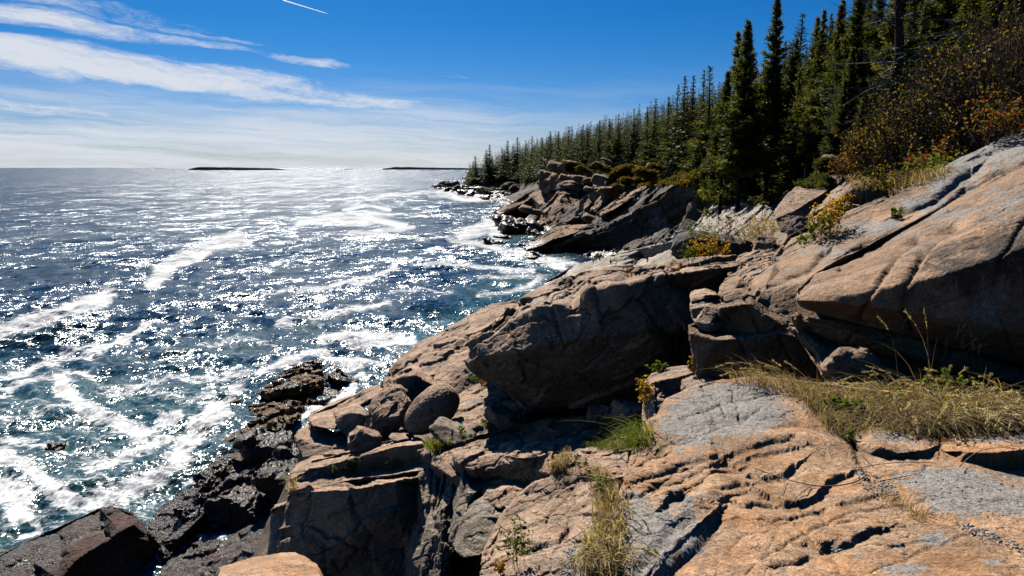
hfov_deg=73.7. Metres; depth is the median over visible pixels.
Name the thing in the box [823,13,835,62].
spruce tree
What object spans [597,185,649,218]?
headland slab
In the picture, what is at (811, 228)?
golden shrub
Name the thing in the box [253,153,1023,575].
shore ground
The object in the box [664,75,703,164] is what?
spruce tree
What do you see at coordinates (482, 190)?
shore rock
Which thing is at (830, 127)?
spruce tree
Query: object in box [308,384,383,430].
long ledge
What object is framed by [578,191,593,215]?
headland slab
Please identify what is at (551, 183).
headland outcrop
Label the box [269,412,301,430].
weedy rock
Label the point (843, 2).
spruce tree
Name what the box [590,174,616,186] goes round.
headland block
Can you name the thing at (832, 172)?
crest rock
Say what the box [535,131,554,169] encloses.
spruce tree
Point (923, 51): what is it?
brown bush
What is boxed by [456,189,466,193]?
shore rock
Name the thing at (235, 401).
weedy rock
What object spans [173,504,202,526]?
tidal rock
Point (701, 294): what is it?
stacked block
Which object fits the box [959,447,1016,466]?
dry stick
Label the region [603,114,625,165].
spruce tree
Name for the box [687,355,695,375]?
reddish sprig
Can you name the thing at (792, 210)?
tilted slab
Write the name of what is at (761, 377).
fringe grass
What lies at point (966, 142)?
brown bush
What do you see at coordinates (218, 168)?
wooded island
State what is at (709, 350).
stacked block
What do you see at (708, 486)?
granite slab
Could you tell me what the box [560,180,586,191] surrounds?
headland block
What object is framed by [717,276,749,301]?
stacked block
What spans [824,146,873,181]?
red bush
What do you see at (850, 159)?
red bush
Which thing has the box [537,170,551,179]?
headland block
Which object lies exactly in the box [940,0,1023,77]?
spruce tree
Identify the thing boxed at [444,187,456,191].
shore rock
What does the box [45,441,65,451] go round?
tidal rock
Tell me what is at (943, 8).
spruce tree
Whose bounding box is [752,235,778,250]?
angular rock
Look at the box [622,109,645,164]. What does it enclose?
spruce tree
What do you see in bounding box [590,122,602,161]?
spruce tree
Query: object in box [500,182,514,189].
shore rock
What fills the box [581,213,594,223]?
headland block
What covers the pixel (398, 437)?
stone
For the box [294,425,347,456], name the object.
hat rock
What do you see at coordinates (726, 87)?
spruce tree
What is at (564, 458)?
hollow grass
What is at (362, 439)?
boulder
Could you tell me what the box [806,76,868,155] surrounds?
dead tree
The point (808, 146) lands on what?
spruce tree
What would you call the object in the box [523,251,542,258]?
shore rock
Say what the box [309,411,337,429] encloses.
cap rock
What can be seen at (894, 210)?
green herb
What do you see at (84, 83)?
sky
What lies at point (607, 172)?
headland block
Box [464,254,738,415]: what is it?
overhanging boulder
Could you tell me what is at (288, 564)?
orange rock
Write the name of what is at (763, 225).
golden shrub
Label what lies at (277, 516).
side block
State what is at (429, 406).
egg boulder
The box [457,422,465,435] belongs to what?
green herb
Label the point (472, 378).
green bush
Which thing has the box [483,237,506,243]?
shore rock
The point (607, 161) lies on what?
headland block
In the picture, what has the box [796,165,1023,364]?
layered outcrop
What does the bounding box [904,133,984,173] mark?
red bush
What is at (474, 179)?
spruce tree
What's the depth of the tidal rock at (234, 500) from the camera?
33.23 m
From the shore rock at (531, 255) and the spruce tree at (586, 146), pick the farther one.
the spruce tree at (586, 146)
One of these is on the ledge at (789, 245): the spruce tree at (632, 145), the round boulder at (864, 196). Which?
the round boulder at (864, 196)
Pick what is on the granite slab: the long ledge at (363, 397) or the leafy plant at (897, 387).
the leafy plant at (897, 387)
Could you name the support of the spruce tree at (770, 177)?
on the shore ground at (467, 567)
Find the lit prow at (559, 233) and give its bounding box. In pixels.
[523,224,586,250]
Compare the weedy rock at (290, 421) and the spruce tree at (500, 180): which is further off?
the spruce tree at (500, 180)
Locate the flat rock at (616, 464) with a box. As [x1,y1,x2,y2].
[575,446,628,481]
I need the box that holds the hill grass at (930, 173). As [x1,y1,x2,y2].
[841,161,965,190]
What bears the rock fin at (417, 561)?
attached to the sunlit ledge at (527, 450)
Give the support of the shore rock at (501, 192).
on the shore ground at (467, 567)
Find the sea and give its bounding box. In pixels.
[0,168,598,575]
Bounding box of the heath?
[563,156,837,206]
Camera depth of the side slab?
22.09 m
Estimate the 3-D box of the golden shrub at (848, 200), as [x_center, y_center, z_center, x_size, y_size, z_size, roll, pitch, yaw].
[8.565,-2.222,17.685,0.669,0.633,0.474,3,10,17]
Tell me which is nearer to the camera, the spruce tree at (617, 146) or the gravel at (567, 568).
the gravel at (567, 568)
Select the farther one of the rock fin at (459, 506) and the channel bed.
the channel bed
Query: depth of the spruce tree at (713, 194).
68.59 m
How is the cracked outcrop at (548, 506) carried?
on the shore ground at (467, 567)
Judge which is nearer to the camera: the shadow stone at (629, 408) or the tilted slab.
the shadow stone at (629, 408)
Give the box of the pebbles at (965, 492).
[901,471,1021,519]
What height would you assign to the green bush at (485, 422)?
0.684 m
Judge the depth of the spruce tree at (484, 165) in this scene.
523.93 m
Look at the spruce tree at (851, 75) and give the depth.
44.38 m
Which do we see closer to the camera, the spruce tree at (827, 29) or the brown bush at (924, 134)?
the brown bush at (924, 134)
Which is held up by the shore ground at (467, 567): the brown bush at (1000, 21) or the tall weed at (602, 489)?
the brown bush at (1000, 21)
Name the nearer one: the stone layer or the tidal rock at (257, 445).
the stone layer
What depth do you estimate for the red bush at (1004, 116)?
13.29 m
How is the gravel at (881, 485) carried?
on the granite slab
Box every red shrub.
[625,265,633,276]
[670,259,683,273]
[715,217,749,240]
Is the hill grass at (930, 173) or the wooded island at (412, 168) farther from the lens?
the wooded island at (412, 168)
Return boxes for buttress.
[539,188,579,230]
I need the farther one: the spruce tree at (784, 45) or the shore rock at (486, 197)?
the shore rock at (486, 197)
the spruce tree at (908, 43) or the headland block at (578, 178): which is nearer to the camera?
the spruce tree at (908, 43)
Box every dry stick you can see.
[754,468,866,486]
[859,462,932,467]
[880,472,921,480]
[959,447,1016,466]
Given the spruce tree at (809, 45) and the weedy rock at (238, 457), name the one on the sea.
the weedy rock at (238, 457)
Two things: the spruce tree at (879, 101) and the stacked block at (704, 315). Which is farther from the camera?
the spruce tree at (879, 101)
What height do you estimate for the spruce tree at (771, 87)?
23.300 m
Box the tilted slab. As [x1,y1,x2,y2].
[775,174,840,233]
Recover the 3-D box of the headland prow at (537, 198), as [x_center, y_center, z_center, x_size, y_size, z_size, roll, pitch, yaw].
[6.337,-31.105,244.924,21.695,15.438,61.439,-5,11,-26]
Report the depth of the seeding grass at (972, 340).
7.13 m
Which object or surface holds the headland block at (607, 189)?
on the sea cliff
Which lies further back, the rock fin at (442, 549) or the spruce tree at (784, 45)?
the spruce tree at (784, 45)
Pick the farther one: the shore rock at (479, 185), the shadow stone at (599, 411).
the shore rock at (479, 185)
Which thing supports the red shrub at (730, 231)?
on the grey boulder at (737, 247)
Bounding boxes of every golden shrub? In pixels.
[687,232,730,261]
[736,223,764,246]
[743,208,779,240]
[804,212,830,240]
[805,193,851,237]
[830,190,856,211]
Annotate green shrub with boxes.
[677,242,699,264]
[685,216,719,242]
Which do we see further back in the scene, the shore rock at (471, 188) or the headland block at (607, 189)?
the shore rock at (471, 188)
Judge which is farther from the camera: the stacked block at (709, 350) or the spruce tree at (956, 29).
the spruce tree at (956, 29)
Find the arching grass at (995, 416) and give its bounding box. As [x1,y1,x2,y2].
[880,370,1023,445]
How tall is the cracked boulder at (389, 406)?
1.564 m
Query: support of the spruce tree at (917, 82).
on the shore ground at (467, 567)
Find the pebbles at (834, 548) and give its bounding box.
[831,545,842,554]
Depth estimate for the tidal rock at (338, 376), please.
55.10 m
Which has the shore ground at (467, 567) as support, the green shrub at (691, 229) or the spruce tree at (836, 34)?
the spruce tree at (836, 34)
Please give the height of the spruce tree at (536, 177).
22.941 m
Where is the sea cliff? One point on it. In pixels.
(661, 210)
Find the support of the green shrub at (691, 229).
on the grey boulder at (737, 247)
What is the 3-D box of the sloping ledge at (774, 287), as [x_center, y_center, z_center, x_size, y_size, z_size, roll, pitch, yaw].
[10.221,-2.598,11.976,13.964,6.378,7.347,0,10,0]
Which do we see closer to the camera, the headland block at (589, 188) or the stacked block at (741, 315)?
the stacked block at (741, 315)
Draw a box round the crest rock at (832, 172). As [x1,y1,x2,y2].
[822,154,854,174]
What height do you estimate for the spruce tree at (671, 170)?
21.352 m
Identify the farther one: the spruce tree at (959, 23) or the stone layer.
the spruce tree at (959, 23)
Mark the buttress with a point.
(559, 204)
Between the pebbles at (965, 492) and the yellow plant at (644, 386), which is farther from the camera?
the yellow plant at (644, 386)
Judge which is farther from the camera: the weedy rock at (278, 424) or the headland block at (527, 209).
the headland block at (527, 209)
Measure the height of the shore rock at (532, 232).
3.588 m
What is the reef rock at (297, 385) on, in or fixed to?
in the sea
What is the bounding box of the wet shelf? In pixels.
[144,450,261,560]
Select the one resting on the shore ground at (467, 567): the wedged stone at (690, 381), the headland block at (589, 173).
the headland block at (589, 173)
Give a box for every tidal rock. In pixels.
[0,506,160,575]
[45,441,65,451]
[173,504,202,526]
[192,471,223,504]
[203,473,272,527]
[211,458,247,480]
[232,426,299,464]
[250,445,298,502]
[311,387,345,405]
[327,367,358,385]
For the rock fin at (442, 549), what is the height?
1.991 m
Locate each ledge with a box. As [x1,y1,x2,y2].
[285,437,427,491]
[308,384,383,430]
[380,300,516,393]
[417,416,640,503]
[430,445,465,479]
[431,382,527,443]
[477,476,527,510]
[724,248,780,283]
[744,129,1023,324]
[771,181,914,264]
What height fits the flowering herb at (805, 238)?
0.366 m
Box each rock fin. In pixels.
[402,461,441,575]
[425,474,454,575]
[449,470,471,543]
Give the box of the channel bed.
[159,501,276,575]
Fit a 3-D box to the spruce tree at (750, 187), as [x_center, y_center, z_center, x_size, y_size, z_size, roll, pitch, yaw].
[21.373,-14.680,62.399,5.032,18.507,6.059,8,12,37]
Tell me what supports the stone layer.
on the pointed stone
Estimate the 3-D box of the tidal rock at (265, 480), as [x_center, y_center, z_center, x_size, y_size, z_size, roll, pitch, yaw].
[-10.959,9.944,35.275,4.098,2.978,4.644,0,10,0]
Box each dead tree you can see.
[615,154,628,164]
[660,163,675,180]
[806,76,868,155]
[824,0,964,162]
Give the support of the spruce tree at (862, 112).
on the shore ground at (467, 567)
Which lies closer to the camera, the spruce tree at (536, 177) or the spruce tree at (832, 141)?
the spruce tree at (832, 141)
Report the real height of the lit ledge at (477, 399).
1.237 m
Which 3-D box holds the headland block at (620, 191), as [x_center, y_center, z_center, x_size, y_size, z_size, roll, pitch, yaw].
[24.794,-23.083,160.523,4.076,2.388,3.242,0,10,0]
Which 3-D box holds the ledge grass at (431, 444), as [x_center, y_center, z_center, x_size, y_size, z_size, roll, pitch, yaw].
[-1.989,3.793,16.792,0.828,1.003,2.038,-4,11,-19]
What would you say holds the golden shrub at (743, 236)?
on the grey boulder at (737, 247)
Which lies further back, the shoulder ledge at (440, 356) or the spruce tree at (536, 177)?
the spruce tree at (536, 177)
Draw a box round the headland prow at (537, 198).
[489,187,556,216]
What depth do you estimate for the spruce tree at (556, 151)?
275.30 m
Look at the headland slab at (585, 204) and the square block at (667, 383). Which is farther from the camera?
the headland slab at (585, 204)
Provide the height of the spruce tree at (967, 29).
11.582 m
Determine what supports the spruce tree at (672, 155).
on the shore ground at (467, 567)
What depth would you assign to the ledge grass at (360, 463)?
16.93 m
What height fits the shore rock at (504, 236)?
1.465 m
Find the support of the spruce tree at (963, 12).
on the shore ground at (467, 567)
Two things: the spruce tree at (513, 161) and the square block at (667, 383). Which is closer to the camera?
the square block at (667, 383)
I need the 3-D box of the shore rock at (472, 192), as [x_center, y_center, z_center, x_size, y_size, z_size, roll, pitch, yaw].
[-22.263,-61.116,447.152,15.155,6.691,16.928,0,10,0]
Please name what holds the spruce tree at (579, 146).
on the shore ground at (467, 567)
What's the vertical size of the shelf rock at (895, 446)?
0.301 m
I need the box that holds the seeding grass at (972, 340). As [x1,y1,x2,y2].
[875,308,1023,393]
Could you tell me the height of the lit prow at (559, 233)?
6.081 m
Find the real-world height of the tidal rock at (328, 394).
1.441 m
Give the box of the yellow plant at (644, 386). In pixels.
[635,374,654,408]
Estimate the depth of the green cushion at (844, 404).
5.57 m
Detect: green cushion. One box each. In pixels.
[644,360,667,373]
[815,394,874,418]
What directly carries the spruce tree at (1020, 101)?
on the shore ground at (467, 567)
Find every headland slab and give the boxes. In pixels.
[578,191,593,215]
[590,195,612,212]
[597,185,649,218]
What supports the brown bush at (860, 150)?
on the shore ground at (467, 567)
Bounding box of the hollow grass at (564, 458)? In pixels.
[543,444,575,476]
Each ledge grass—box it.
[326,456,418,475]
[420,434,451,454]
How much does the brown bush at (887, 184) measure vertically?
1.053 m
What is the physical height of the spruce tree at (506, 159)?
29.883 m
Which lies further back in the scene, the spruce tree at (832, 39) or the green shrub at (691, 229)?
the spruce tree at (832, 39)
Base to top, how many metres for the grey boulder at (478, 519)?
1.082 m
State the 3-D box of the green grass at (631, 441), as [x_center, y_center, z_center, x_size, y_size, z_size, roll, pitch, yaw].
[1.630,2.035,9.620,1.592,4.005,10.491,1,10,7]
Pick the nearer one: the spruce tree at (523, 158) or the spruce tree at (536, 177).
the spruce tree at (536, 177)
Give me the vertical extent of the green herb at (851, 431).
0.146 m
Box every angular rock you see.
[383,365,436,401]
[464,477,481,502]
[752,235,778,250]
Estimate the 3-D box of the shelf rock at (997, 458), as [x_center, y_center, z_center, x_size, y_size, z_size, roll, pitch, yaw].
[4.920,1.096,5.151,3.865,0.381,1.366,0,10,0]
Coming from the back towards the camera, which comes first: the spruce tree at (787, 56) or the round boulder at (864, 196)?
the spruce tree at (787, 56)
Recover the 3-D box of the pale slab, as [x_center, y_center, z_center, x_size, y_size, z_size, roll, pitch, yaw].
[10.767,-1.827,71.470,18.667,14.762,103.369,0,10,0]
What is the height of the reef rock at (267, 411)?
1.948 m
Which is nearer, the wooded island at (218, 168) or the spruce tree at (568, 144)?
the spruce tree at (568, 144)
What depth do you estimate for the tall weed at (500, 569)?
9.38 m
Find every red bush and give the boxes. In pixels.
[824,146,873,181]
[839,123,907,176]
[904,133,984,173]
[941,83,1023,145]
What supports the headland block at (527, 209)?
on the shore ground at (467, 567)
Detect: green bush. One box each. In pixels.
[470,375,478,384]
[480,410,498,430]
[899,151,971,178]
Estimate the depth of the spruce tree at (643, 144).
169.61 m
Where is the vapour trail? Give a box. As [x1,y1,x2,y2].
[283,0,327,13]
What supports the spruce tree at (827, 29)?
on the shore ground at (467, 567)
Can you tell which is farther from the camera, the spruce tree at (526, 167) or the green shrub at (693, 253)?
the spruce tree at (526, 167)
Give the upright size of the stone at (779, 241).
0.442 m
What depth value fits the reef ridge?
57.52 m
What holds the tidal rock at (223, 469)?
on the sea
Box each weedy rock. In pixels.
[228,399,240,403]
[235,454,246,462]
[261,417,285,430]
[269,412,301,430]
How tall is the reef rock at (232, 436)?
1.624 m
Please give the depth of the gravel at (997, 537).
3.38 m
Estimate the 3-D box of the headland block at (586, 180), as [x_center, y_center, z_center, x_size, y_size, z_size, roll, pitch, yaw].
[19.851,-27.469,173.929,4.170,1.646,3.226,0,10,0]
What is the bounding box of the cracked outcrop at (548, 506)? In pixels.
[479,466,618,575]
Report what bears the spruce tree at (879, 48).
on the shore ground at (467, 567)
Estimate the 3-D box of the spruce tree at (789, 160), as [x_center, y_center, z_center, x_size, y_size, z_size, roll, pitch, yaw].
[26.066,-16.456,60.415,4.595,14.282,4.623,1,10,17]
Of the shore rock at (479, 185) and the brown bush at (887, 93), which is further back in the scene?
the shore rock at (479, 185)
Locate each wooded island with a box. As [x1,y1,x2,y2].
[188,167,282,169]
[382,167,481,169]
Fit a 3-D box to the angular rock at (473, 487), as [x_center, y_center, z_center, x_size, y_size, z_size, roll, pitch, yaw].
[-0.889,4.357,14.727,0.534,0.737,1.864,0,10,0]
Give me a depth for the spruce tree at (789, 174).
63.19 m
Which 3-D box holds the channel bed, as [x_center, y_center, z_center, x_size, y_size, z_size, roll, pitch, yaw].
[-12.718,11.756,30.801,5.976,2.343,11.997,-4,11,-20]
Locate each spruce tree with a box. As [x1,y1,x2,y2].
[463,157,481,184]
[464,161,474,185]
[477,145,497,183]
[480,150,487,183]
[492,140,512,180]
[493,149,507,182]
[501,137,520,180]
[518,140,527,170]
[520,136,535,181]
[534,137,543,179]
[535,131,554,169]
[545,132,561,168]
[561,127,574,159]
[571,124,591,161]
[583,124,593,162]
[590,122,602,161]
[599,118,616,165]
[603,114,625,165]
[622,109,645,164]
[631,108,657,165]
[634,99,662,182]
[649,96,676,178]
[655,84,684,177]
[659,76,693,170]
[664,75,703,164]
[674,66,721,172]
[674,70,714,173]
[696,30,762,218]
[701,70,734,215]
[706,18,777,211]
[715,25,773,203]
[756,0,791,201]
[760,37,783,180]
[763,62,811,190]
[764,37,806,194]
[776,16,821,172]
[779,13,811,105]
[781,41,788,86]
[782,24,824,104]
[782,27,833,121]
[782,43,790,88]
[784,39,795,87]
[790,9,829,180]
[798,57,808,94]
[806,0,872,140]
[808,3,854,135]
[812,85,838,168]
[818,0,852,140]
[820,79,853,157]
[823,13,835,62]
[823,20,834,64]
[827,0,868,66]
[828,46,861,157]
[842,97,869,171]
[850,0,885,134]
[855,22,893,131]
[857,91,881,171]
[859,0,875,58]
[865,1,915,98]
[866,0,930,146]
[871,0,923,76]
[909,2,935,76]
[909,62,925,124]
[915,0,973,90]
[916,0,979,38]
[927,1,970,52]
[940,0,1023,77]
[955,3,982,50]
[957,6,977,50]
[998,0,1021,51]
[1010,82,1023,128]
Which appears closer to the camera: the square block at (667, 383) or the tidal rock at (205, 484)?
the square block at (667, 383)
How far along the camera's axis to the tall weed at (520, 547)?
9.30 m
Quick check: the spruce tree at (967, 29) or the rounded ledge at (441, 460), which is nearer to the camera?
the rounded ledge at (441, 460)
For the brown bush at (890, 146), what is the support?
on the shore ground at (467, 567)
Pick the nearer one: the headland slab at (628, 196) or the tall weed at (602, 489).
the tall weed at (602, 489)
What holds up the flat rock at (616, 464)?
on the shore ground at (467, 567)
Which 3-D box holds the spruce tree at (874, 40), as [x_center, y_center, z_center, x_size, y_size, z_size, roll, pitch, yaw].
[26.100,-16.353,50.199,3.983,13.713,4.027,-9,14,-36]
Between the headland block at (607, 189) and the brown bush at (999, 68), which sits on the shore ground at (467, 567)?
the brown bush at (999, 68)
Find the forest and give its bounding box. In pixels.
[463,66,785,186]
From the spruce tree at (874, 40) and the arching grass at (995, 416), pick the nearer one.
the arching grass at (995, 416)
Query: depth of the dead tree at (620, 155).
169.80 m
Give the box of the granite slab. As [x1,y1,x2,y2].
[596,376,1023,575]
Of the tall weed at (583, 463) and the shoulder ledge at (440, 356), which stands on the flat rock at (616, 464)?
the tall weed at (583, 463)
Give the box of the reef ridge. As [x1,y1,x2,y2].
[276,360,322,377]
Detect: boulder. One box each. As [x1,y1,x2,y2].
[334,404,366,437]
[347,426,381,453]
[362,384,411,439]
[404,383,459,434]
[452,493,502,557]
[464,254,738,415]
[670,230,752,260]
[841,182,886,204]
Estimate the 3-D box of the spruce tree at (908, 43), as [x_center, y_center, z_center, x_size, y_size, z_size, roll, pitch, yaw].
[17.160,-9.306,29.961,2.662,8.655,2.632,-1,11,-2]
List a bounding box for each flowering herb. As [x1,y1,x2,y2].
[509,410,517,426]
[796,231,816,246]
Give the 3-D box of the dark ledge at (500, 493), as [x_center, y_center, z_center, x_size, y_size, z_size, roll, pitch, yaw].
[-0.019,4.082,14.225,1.591,0.925,2.562,0,10,0]
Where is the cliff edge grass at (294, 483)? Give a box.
[274,466,298,491]
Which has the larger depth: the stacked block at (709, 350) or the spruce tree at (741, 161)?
the spruce tree at (741, 161)
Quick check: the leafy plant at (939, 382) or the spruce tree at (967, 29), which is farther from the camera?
the spruce tree at (967, 29)
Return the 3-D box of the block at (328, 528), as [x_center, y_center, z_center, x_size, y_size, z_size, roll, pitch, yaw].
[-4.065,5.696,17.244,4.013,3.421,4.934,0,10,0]
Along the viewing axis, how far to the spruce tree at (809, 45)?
83.59 m
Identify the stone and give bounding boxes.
[323,449,344,457]
[389,433,411,443]
[429,417,476,446]
[483,404,520,431]
[586,404,609,423]
[609,399,642,422]
[642,405,646,424]
[680,375,722,390]
[776,238,783,247]
[791,327,1000,394]
[820,346,882,387]
[829,205,856,216]
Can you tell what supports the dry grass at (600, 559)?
on the shore ground at (467, 567)
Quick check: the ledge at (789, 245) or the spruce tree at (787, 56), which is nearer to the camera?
the ledge at (789, 245)
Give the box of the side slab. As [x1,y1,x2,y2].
[807,185,844,224]
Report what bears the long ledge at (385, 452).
on the block at (328, 528)
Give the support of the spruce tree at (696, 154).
on the shore ground at (467, 567)
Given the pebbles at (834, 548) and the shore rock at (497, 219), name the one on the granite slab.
the pebbles at (834, 548)
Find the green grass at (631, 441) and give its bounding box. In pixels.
[569,411,666,461]
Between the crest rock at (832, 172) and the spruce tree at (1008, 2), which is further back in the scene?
the crest rock at (832, 172)
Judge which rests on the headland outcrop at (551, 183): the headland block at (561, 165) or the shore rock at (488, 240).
the headland block at (561, 165)
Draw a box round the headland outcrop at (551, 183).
[536,171,586,193]
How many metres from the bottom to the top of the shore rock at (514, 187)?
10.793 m
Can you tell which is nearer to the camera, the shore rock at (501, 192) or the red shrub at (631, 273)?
the red shrub at (631, 273)
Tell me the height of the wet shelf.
2.559 m
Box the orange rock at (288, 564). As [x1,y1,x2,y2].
[218,552,322,575]
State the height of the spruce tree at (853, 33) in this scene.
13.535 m
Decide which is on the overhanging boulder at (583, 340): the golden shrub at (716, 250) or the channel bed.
the golden shrub at (716, 250)
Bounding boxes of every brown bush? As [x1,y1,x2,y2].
[833,99,920,175]
[850,68,954,169]
[852,154,945,197]
[866,51,970,160]
[876,4,1023,131]
[878,43,1023,168]
[897,3,1023,156]
[917,2,1023,148]
[921,0,1023,93]
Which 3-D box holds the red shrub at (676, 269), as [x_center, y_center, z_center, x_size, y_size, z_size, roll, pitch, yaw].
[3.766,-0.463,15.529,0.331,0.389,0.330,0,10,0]
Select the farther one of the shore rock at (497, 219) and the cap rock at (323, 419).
the shore rock at (497, 219)
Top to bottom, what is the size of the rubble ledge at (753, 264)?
1.023 m
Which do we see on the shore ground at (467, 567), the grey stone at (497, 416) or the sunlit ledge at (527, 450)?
the sunlit ledge at (527, 450)
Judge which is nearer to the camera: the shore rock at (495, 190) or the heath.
the heath
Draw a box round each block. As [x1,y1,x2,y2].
[267,501,286,554]
[276,470,418,575]
[519,204,541,215]
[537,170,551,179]
[546,160,566,173]
[557,159,579,174]
[558,173,573,180]
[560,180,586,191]
[572,175,586,183]
[576,166,593,176]
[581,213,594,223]
[582,177,591,183]
[584,186,594,191]
[588,186,599,200]
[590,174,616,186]
[593,161,610,173]
[596,187,620,200]
[598,186,615,192]
[601,157,613,165]
[610,186,626,194]
[611,186,626,188]
[613,248,640,261]
[643,365,695,419]
[688,323,820,381]
[690,288,717,301]
[690,299,723,332]
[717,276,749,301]
[717,299,793,332]
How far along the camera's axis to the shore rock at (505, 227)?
187.00 m
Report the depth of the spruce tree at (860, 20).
56.94 m
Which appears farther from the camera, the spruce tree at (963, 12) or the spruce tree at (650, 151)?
the spruce tree at (650, 151)
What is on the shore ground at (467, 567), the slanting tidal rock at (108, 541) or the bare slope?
the bare slope
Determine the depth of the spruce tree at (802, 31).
82.16 m
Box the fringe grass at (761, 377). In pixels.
[707,354,822,399]
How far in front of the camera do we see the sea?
92.24 m
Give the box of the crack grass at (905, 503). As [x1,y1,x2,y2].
[869,483,933,519]
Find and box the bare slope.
[692,199,775,239]
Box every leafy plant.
[885,383,907,404]
[916,367,979,392]
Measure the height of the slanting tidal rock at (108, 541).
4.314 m
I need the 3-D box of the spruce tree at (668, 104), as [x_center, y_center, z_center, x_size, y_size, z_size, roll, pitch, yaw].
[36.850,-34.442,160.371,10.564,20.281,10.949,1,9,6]
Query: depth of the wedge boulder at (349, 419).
19.84 m
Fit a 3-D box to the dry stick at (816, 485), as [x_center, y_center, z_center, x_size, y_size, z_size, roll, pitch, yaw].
[1.890,1.175,4.198,0.716,0.054,0.262,0,10,0]
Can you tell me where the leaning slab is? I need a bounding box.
[566,448,581,475]
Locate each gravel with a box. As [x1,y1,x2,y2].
[560,545,585,574]
[853,466,898,501]
[957,523,1023,552]
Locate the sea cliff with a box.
[523,173,712,256]
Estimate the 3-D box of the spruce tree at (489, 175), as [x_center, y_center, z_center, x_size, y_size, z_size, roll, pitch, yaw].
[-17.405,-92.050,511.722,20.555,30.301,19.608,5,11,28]
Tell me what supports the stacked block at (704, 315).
on the stacked block at (709, 350)
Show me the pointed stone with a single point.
(819, 349)
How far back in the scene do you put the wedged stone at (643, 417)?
10.18 m
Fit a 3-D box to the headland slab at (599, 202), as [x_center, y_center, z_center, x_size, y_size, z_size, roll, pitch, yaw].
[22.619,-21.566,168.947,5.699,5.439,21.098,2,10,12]
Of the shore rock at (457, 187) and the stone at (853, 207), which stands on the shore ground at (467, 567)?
the shore rock at (457, 187)
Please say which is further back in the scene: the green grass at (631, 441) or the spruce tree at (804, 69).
the spruce tree at (804, 69)
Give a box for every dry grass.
[561,463,668,575]
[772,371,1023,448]
[819,362,1023,454]
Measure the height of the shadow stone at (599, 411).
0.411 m
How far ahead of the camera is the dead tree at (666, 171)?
145.31 m
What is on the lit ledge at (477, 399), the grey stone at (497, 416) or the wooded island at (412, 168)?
the grey stone at (497, 416)
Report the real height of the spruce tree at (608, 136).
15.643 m
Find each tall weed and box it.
[493,509,535,567]
[494,555,505,575]
[574,451,588,470]
[595,472,613,494]
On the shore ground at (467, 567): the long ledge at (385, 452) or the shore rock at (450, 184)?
the shore rock at (450, 184)
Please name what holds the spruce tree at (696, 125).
on the shore ground at (467, 567)
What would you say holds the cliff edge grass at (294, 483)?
on the long ledge at (385, 452)
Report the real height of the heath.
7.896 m
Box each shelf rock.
[852,424,939,458]
[940,429,1023,468]
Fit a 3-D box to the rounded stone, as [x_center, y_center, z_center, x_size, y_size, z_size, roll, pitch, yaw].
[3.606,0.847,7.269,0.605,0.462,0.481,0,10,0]
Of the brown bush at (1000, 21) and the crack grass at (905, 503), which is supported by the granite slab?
the crack grass at (905, 503)
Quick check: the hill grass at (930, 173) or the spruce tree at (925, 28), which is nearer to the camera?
the hill grass at (930, 173)
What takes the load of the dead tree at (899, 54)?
on the shore ground at (467, 567)
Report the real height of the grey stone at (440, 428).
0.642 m
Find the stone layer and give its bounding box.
[790,313,1023,394]
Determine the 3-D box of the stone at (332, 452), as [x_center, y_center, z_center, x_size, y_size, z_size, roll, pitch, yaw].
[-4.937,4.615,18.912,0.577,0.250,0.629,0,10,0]
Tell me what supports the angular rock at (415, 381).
on the shoulder ledge at (440, 356)
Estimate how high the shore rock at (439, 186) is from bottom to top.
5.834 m
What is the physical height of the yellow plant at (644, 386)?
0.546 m
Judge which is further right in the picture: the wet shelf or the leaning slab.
the leaning slab
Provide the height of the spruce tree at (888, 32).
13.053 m
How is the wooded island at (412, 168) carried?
in the sea
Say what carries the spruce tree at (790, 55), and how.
on the shore ground at (467, 567)
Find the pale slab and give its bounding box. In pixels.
[530,237,737,291]
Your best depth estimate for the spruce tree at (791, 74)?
67.78 m
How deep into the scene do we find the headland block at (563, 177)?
186.17 m
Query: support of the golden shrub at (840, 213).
on the sloping ledge at (774, 287)
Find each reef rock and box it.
[224,425,250,442]
[247,396,313,427]
[258,369,328,401]
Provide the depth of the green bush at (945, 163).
14.55 m
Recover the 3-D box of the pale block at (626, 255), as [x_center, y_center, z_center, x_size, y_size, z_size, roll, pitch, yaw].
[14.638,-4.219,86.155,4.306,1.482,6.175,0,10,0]
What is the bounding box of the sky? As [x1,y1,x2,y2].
[0,0,891,167]
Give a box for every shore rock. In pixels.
[434,184,445,188]
[444,181,468,187]
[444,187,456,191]
[453,185,465,189]
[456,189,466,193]
[464,186,476,190]
[466,189,484,195]
[472,184,487,190]
[476,187,492,194]
[481,194,503,199]
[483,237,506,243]
[489,189,500,194]
[491,214,514,225]
[493,191,512,194]
[493,235,511,238]
[497,221,525,233]
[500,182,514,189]
[509,184,520,190]
[513,218,542,230]
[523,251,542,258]
[526,226,541,236]
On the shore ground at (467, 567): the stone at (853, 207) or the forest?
the forest
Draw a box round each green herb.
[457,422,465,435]
[845,428,854,443]
[890,207,905,217]
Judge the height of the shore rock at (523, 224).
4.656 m
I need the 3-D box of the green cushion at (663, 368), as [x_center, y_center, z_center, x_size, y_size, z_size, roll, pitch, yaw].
[2.439,1.341,11.526,0.426,0.260,0.216,0,10,0]

